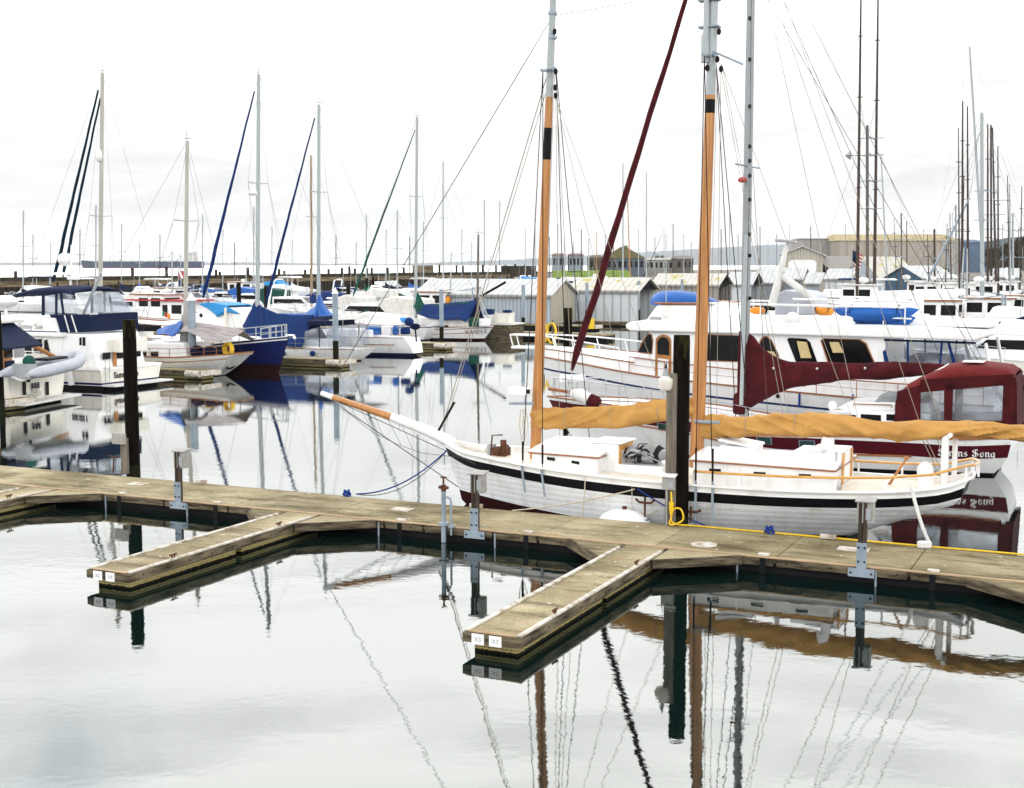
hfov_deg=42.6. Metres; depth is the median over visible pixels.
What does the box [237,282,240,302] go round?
pile
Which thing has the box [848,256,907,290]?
boathouse
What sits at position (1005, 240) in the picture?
wooded hill
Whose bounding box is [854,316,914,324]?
kayak
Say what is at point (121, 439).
service post
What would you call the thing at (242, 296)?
side window
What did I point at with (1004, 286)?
fishing boat
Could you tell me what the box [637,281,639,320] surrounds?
pile
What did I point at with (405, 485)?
mooring line
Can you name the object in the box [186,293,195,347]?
pile
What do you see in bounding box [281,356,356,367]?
finger dock
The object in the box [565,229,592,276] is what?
sloop
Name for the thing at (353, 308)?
side window
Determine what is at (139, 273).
sloop
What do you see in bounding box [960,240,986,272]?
industrial hall
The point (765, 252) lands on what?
hills
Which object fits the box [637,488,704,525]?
mooring line
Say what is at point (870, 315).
kayak
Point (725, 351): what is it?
window
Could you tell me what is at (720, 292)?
boathouse
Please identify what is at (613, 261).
sloop
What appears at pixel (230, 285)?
cruiser
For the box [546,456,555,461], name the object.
window
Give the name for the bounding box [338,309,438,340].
motor cruiser
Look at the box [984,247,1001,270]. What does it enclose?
tree
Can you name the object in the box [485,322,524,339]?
work float
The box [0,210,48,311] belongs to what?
sloop
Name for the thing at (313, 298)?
sloop
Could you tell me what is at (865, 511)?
power post
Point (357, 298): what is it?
cruiser
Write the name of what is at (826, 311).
kayak
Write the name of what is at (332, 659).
water
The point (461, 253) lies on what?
sloop
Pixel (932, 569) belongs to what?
dock
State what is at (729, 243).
sloop
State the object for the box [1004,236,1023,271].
tree
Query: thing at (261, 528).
finger dock
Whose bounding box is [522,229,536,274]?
sloop
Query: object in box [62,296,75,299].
side window
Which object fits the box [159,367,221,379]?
finger dock
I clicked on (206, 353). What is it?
sloop
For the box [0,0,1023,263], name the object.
sky
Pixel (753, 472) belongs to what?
window
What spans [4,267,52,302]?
cruiser
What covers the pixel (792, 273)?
boathouse
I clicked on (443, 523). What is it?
standpipe
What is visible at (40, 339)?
window
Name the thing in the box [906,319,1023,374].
cruiser
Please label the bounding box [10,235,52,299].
sloop
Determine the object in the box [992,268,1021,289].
boathouse
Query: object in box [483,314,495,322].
fish tub
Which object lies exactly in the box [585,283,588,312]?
pile
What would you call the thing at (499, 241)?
sloop
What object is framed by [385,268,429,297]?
cruiser
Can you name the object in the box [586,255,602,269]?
pavilion
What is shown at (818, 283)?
boathouse
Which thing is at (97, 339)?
trawler yacht
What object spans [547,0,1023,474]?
sailing yacht
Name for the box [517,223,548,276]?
sloop
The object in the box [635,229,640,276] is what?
sloop
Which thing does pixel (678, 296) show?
covered tender
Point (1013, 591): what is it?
finger dock
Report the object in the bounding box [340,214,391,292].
sloop
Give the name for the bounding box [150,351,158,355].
window
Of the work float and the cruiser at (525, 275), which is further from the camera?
the cruiser at (525, 275)
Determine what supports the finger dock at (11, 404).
on the water
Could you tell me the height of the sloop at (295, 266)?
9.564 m
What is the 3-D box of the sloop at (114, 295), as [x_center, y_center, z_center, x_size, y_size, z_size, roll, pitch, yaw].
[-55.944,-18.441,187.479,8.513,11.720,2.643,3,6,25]
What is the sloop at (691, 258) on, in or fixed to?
on the water
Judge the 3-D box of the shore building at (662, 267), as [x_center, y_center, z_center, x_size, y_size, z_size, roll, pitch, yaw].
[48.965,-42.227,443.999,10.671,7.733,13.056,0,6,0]
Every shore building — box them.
[644,258,672,275]
[671,256,694,272]
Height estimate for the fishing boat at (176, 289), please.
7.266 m
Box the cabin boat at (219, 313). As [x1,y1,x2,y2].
[138,302,251,331]
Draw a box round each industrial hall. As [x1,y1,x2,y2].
[790,238,828,255]
[826,234,960,272]
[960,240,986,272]
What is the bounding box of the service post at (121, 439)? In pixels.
[109,432,128,473]
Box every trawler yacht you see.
[0,295,81,406]
[1,245,173,389]
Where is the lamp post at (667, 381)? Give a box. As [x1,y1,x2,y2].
[657,363,677,525]
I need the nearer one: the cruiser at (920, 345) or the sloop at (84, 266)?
the cruiser at (920, 345)
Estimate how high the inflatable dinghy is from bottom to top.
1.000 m
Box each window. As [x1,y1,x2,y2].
[24,347,31,353]
[34,338,41,353]
[44,339,49,351]
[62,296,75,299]
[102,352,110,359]
[106,301,132,306]
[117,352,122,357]
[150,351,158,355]
[212,294,231,297]
[241,295,254,298]
[274,299,303,302]
[345,306,383,311]
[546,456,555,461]
[570,460,578,464]
[637,333,652,353]
[707,334,738,361]
[708,468,721,471]
[752,471,766,473]
[759,336,778,357]
[787,338,816,361]
[797,473,812,475]
[820,338,873,362]
[861,414,880,420]
[886,414,894,420]
[977,340,1023,349]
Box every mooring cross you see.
[635,496,654,520]
[688,506,700,524]
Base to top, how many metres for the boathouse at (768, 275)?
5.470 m
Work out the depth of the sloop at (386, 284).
192.81 m
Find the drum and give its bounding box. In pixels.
[588,318,594,328]
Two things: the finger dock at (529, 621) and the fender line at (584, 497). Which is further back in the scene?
the fender line at (584, 497)
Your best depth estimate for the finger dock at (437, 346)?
83.37 m
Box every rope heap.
[342,489,350,496]
[764,525,774,534]
[917,541,931,547]
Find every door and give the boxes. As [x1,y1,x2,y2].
[31,337,44,357]
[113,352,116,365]
[619,441,632,463]
[655,335,670,376]
[788,260,815,271]
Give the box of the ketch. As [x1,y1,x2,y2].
[351,115,505,339]
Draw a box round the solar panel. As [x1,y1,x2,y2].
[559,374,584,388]
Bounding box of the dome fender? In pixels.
[599,506,650,522]
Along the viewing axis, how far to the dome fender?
26.28 m
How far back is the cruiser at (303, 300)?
128.63 m
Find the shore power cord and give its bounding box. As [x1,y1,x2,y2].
[668,492,1023,554]
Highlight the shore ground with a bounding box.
[548,269,1023,282]
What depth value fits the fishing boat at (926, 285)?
139.94 m
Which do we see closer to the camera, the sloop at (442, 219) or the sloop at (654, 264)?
the sloop at (442, 219)
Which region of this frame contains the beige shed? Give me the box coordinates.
[779,246,826,271]
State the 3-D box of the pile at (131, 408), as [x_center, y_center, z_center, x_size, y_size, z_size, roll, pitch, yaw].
[-9.335,0.708,32.225,0.345,5.068,0.346,-2,6,-21]
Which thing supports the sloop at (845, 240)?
on the water
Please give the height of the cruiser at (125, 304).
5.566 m
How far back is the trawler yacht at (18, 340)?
51.25 m
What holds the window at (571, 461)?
in the schooner
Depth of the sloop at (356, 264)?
198.60 m
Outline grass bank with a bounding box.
[551,270,631,277]
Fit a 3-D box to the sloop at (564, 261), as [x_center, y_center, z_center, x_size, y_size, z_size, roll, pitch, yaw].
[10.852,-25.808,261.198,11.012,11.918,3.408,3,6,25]
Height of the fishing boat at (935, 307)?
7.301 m
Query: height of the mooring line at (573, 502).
0.628 m
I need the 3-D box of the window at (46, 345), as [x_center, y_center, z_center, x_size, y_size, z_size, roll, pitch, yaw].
[-20.598,-2.082,58.105,0.390,0.740,0.013,3,6,25]
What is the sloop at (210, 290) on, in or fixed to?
on the water
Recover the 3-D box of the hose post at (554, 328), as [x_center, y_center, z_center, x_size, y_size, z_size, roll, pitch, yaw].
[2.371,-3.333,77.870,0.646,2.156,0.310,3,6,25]
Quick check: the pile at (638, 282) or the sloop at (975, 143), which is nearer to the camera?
the pile at (638, 282)
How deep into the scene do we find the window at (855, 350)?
39.28 m
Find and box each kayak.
[815,307,833,315]
[833,304,918,322]
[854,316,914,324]
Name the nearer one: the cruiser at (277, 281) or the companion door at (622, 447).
the companion door at (622, 447)
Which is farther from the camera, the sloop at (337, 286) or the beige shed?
the beige shed
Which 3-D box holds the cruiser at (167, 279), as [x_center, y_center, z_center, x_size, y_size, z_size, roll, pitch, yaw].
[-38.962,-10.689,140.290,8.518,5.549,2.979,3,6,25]
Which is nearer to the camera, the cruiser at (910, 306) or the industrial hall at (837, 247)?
the cruiser at (910, 306)
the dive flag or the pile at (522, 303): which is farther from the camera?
the dive flag
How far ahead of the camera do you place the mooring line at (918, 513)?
24.26 m
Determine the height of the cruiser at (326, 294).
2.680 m
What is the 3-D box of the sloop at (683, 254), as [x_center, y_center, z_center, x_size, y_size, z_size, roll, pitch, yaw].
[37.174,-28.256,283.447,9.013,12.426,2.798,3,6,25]
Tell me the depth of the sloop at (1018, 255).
271.57 m
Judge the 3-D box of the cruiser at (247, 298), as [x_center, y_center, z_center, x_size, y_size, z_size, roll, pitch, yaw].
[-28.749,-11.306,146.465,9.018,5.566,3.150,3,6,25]
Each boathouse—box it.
[413,278,581,323]
[572,277,660,326]
[653,273,733,300]
[729,272,768,309]
[753,267,783,308]
[784,268,808,289]
[803,272,824,291]
[823,256,853,273]
[823,269,860,288]
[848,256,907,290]
[882,266,957,290]
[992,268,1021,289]
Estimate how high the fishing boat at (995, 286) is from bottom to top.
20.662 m
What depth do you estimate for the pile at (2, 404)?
47.83 m
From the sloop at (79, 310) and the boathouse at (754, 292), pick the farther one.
the boathouse at (754, 292)
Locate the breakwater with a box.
[0,264,537,295]
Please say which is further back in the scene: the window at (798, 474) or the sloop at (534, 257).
the sloop at (534, 257)
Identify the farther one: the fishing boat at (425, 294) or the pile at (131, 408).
the fishing boat at (425, 294)
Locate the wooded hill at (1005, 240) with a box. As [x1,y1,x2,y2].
[989,237,1022,267]
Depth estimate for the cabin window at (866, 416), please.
34.69 m
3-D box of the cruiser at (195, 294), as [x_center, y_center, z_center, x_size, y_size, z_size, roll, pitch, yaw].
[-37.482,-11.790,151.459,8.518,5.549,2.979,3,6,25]
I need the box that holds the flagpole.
[851,246,861,283]
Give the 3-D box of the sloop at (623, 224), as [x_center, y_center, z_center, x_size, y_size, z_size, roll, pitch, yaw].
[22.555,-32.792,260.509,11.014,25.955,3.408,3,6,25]
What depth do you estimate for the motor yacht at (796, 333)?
40.16 m
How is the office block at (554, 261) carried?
on the shore ground
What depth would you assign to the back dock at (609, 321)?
115.80 m
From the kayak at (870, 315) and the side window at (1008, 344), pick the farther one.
the side window at (1008, 344)
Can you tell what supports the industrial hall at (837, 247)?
on the shore ground
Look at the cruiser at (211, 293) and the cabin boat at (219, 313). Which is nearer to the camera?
the cabin boat at (219, 313)
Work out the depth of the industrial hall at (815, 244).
636.10 m
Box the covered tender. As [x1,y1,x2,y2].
[650,290,718,305]
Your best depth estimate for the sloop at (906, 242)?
255.84 m
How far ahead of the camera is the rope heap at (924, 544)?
23.63 m
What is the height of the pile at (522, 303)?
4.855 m
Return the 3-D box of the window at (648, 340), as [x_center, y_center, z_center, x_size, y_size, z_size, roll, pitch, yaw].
[4.267,-1.612,42.039,0.540,0.680,0.013,3,6,25]
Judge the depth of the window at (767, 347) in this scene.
40.32 m
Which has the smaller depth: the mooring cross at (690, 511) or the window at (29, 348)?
the mooring cross at (690, 511)
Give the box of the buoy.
[445,296,450,302]
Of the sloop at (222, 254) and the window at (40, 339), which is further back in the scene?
the sloop at (222, 254)
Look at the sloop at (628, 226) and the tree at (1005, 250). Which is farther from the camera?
the tree at (1005, 250)
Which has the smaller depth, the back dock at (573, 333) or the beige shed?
the back dock at (573, 333)
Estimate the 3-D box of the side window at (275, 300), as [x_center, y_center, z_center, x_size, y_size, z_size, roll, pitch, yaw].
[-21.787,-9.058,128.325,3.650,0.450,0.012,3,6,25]
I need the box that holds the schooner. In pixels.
[320,0,1023,537]
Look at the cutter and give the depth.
65.89 m
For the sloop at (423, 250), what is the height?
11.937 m
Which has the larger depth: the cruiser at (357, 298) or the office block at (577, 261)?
the office block at (577, 261)
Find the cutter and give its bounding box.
[147,324,295,372]
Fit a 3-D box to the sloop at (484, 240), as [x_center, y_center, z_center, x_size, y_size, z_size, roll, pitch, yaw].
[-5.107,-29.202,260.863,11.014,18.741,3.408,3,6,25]
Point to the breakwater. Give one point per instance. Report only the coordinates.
(215, 280)
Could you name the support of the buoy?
attached to the boathouse at (507, 296)
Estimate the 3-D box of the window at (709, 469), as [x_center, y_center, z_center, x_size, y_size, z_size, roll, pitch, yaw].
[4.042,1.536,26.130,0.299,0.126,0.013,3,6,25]
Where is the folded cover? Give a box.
[623,443,665,463]
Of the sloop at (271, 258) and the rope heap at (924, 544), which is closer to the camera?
the rope heap at (924, 544)
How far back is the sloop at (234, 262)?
187.32 m
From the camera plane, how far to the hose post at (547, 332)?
77.64 m
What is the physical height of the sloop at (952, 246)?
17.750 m
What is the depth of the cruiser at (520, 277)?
240.16 m
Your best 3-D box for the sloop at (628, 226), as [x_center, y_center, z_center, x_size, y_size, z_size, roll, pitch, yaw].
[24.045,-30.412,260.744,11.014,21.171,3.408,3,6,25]
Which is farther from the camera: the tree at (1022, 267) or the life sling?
the tree at (1022, 267)
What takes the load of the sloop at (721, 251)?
on the water
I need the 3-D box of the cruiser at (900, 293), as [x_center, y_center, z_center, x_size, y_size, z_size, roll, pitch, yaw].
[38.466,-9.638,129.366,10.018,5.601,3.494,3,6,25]
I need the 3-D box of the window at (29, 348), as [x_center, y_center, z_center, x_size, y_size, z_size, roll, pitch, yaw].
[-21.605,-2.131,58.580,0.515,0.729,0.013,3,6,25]
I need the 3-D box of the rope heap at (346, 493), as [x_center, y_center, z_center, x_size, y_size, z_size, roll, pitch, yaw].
[-3.647,2.184,28.973,0.218,0.168,0.159,3,6,25]
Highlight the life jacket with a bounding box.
[750,307,765,313]
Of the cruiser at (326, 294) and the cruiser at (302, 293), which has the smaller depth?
the cruiser at (326, 294)
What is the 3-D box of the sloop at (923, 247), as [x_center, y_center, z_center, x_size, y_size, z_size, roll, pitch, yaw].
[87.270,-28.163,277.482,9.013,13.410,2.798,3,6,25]
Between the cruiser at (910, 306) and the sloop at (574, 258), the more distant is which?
the sloop at (574, 258)
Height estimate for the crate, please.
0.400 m
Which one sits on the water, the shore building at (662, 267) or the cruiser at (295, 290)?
the cruiser at (295, 290)
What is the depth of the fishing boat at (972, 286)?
128.19 m
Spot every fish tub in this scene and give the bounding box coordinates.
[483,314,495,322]
[494,312,514,322]
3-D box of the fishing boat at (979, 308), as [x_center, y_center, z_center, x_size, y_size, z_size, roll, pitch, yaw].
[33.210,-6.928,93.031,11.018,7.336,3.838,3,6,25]
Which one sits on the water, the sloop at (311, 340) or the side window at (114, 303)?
the sloop at (311, 340)
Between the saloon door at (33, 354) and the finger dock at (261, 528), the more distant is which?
the saloon door at (33, 354)
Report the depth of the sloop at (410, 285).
192.86 m
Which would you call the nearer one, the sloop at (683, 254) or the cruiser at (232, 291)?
the cruiser at (232, 291)
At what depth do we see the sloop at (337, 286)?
187.45 m
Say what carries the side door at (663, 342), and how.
in the motor yacht at (796, 333)
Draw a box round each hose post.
[545,324,548,342]
[548,320,556,345]
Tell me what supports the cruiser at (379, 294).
on the water
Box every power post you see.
[170,447,206,509]
[464,469,488,539]
[820,496,877,578]
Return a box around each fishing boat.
[117,247,213,320]
[151,251,207,308]
[411,252,481,303]
[809,0,938,308]
[869,213,948,292]
[891,229,986,297]
[906,244,1006,317]
[910,101,1022,315]
[924,177,985,288]
[937,249,1023,318]
[943,124,1023,295]
[963,247,1023,310]
[973,176,1023,296]
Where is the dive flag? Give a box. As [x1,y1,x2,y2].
[178,266,183,286]
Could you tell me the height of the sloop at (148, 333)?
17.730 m
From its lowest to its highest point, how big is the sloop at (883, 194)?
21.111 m
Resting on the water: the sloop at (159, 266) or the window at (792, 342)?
the sloop at (159, 266)
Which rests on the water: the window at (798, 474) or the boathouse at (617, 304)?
the boathouse at (617, 304)
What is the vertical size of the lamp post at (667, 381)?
3.182 m
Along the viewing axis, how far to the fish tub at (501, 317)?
95.61 m
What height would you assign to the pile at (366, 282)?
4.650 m
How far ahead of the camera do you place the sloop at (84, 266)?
187.10 m
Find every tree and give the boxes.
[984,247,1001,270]
[992,239,1023,267]
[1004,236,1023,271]
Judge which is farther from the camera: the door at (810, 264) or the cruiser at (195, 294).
the door at (810, 264)
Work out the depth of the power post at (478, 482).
25.26 m
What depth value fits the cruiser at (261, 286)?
189.90 m
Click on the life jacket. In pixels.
(754, 310)
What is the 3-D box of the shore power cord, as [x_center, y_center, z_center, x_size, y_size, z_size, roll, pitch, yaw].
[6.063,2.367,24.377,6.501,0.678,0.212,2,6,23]
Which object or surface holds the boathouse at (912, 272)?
on the water
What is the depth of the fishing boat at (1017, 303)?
101.62 m
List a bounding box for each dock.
[0,465,1023,595]
[0,484,101,514]
[5,397,35,410]
[86,508,375,589]
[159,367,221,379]
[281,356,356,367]
[321,326,615,339]
[421,342,457,349]
[462,538,741,656]
[525,323,602,330]
[594,321,625,321]
[966,577,1023,603]
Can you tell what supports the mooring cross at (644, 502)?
on the dock at (932, 569)
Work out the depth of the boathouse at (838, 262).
214.85 m
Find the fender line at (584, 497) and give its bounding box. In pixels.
[582,477,585,515]
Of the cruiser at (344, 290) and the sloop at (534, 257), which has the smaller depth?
the cruiser at (344, 290)
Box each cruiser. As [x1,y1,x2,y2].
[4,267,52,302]
[45,277,97,313]
[89,268,164,314]
[143,268,170,286]
[155,268,217,302]
[199,267,227,294]
[200,287,260,302]
[222,257,264,290]
[222,269,290,306]
[251,273,270,288]
[264,279,289,285]
[266,268,315,312]
[273,267,304,295]
[293,269,376,312]
[298,289,316,295]
[298,291,345,297]
[327,271,434,319]
[332,278,364,294]
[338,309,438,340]
[362,268,398,301]
[374,267,401,291]
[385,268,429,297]
[513,257,547,278]
[518,266,536,278]
[561,266,580,283]
[822,268,855,298]
[871,268,912,296]
[873,299,911,307]
[904,282,1023,349]
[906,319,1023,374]
[982,306,1023,323]
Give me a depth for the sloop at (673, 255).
271.70 m
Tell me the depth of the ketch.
94.49 m
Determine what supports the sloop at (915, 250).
on the water
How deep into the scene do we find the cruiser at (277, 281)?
188.09 m
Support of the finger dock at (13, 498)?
on the water
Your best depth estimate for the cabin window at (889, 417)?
34.49 m
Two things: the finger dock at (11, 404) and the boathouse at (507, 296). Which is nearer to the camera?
the finger dock at (11, 404)
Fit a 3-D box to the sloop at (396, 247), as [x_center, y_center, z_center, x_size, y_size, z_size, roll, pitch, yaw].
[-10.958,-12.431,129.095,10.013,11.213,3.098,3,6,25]
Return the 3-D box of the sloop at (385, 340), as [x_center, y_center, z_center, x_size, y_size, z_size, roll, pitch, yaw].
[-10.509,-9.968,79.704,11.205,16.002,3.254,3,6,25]
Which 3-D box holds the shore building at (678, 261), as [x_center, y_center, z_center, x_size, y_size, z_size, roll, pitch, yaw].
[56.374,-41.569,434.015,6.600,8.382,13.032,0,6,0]
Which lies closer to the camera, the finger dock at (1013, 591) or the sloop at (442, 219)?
the finger dock at (1013, 591)
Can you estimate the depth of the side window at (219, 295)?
153.98 m
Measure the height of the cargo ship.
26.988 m
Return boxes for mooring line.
[356,450,446,494]
[358,454,443,495]
[512,489,634,510]
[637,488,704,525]
[909,485,929,540]
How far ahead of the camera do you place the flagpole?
128.92 m
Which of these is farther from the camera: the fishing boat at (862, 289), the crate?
the fishing boat at (862, 289)
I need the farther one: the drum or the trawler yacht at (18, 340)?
the drum
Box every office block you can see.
[551,253,563,269]
[568,253,583,270]
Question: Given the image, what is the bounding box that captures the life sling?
[570,388,601,406]
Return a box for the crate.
[485,309,494,314]
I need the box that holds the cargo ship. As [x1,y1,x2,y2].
[81,251,204,267]
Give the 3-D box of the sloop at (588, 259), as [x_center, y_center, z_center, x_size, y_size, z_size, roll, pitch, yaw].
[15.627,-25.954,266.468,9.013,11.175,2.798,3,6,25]
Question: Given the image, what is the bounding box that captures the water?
[0,265,1023,787]
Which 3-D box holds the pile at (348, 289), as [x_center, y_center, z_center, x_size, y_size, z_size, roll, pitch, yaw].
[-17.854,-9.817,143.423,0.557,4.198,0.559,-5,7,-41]
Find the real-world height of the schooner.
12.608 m
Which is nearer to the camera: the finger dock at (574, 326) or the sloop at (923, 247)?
the finger dock at (574, 326)
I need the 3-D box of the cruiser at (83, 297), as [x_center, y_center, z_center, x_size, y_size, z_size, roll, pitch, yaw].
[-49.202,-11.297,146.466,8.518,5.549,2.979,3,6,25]
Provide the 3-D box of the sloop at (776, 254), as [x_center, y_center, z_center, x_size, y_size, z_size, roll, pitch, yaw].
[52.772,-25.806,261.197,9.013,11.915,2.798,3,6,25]
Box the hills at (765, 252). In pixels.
[0,244,788,264]
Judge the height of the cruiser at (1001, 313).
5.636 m
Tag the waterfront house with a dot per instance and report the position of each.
(633, 260)
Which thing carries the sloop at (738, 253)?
on the water
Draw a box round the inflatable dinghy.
[0,350,85,381]
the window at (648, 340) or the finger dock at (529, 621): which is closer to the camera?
the finger dock at (529, 621)
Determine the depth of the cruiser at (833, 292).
133.30 m
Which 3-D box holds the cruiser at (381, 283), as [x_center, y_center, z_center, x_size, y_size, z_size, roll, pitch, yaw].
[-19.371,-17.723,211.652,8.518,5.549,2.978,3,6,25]
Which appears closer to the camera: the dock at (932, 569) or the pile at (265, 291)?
the dock at (932, 569)
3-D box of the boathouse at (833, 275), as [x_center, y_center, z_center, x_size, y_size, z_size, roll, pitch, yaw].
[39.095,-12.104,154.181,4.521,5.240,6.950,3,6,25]
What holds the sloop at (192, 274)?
on the water
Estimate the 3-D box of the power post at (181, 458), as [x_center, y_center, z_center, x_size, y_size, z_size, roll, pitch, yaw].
[-7.168,1.728,29.427,0.489,1.306,2.432,0,6,1]
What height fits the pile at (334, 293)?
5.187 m
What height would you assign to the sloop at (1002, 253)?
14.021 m
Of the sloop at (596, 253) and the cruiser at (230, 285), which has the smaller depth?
the cruiser at (230, 285)
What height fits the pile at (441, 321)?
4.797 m
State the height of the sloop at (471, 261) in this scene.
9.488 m
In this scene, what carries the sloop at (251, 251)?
on the water
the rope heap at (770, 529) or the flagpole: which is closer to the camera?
the rope heap at (770, 529)
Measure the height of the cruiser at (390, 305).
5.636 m
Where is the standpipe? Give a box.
[438,476,453,542]
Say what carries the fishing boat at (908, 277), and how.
on the water
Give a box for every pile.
[0,312,4,412]
[122,319,140,477]
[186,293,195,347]
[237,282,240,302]
[264,285,267,307]
[331,288,338,358]
[346,285,350,294]
[365,278,367,291]
[439,289,443,341]
[521,285,524,330]
[563,308,571,346]
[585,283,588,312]
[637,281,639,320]
[673,335,689,525]
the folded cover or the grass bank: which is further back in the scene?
the grass bank
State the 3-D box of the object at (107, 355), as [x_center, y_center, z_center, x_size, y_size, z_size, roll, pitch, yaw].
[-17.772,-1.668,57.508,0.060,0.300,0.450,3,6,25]
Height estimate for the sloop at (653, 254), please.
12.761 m
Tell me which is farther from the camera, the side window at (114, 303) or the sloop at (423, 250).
the sloop at (423, 250)
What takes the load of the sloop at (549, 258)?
on the water
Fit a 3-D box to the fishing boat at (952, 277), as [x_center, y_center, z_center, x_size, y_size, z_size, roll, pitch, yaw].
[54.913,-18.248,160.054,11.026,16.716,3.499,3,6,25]
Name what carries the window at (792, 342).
in the motor yacht at (796, 333)
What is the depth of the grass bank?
388.70 m
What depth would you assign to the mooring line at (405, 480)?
29.28 m
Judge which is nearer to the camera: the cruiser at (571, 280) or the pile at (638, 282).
the pile at (638, 282)
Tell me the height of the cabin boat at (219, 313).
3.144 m
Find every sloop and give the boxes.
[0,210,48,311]
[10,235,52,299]
[17,70,174,339]
[39,242,67,297]
[60,230,103,302]
[72,205,132,314]
[93,132,254,375]
[103,224,137,301]
[116,242,153,296]
[140,235,176,285]
[169,249,197,289]
[181,214,226,297]
[201,67,387,360]
[204,230,241,288]
[219,242,250,280]
[220,207,270,289]
[260,230,292,285]
[266,97,422,355]
[275,155,355,312]
[277,240,309,288]
[316,235,358,289]
[336,242,364,291]
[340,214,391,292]
[362,230,407,291]
[364,210,426,295]
[391,237,421,287]
[399,221,437,291]
[418,161,482,277]
[446,232,476,278]
[465,242,488,278]
[466,200,506,278]
[482,201,519,278]
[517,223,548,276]
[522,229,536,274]
[537,237,560,277]
[550,238,585,284]
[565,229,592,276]
[570,239,599,282]
[570,242,587,276]
[582,232,617,276]
[609,163,647,276]
[610,194,655,276]
[612,246,626,276]
[625,172,658,276]
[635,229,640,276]
[638,240,668,277]
[643,233,685,276]
[668,234,692,272]
[673,231,675,272]
[678,242,694,272]
[711,235,735,272]
[713,213,739,273]
[724,234,741,271]
[763,234,780,266]
[845,224,846,255]
[853,155,921,273]
[898,221,919,263]
[907,234,925,265]
[912,229,925,265]
[931,46,1023,293]
[938,214,965,279]
[974,184,1021,281]
[985,224,1022,290]
[1004,229,1022,286]
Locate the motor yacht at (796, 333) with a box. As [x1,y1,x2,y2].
[510,234,1007,413]
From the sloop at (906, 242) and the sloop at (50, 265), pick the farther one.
the sloop at (906, 242)
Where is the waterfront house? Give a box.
[607,246,644,276]

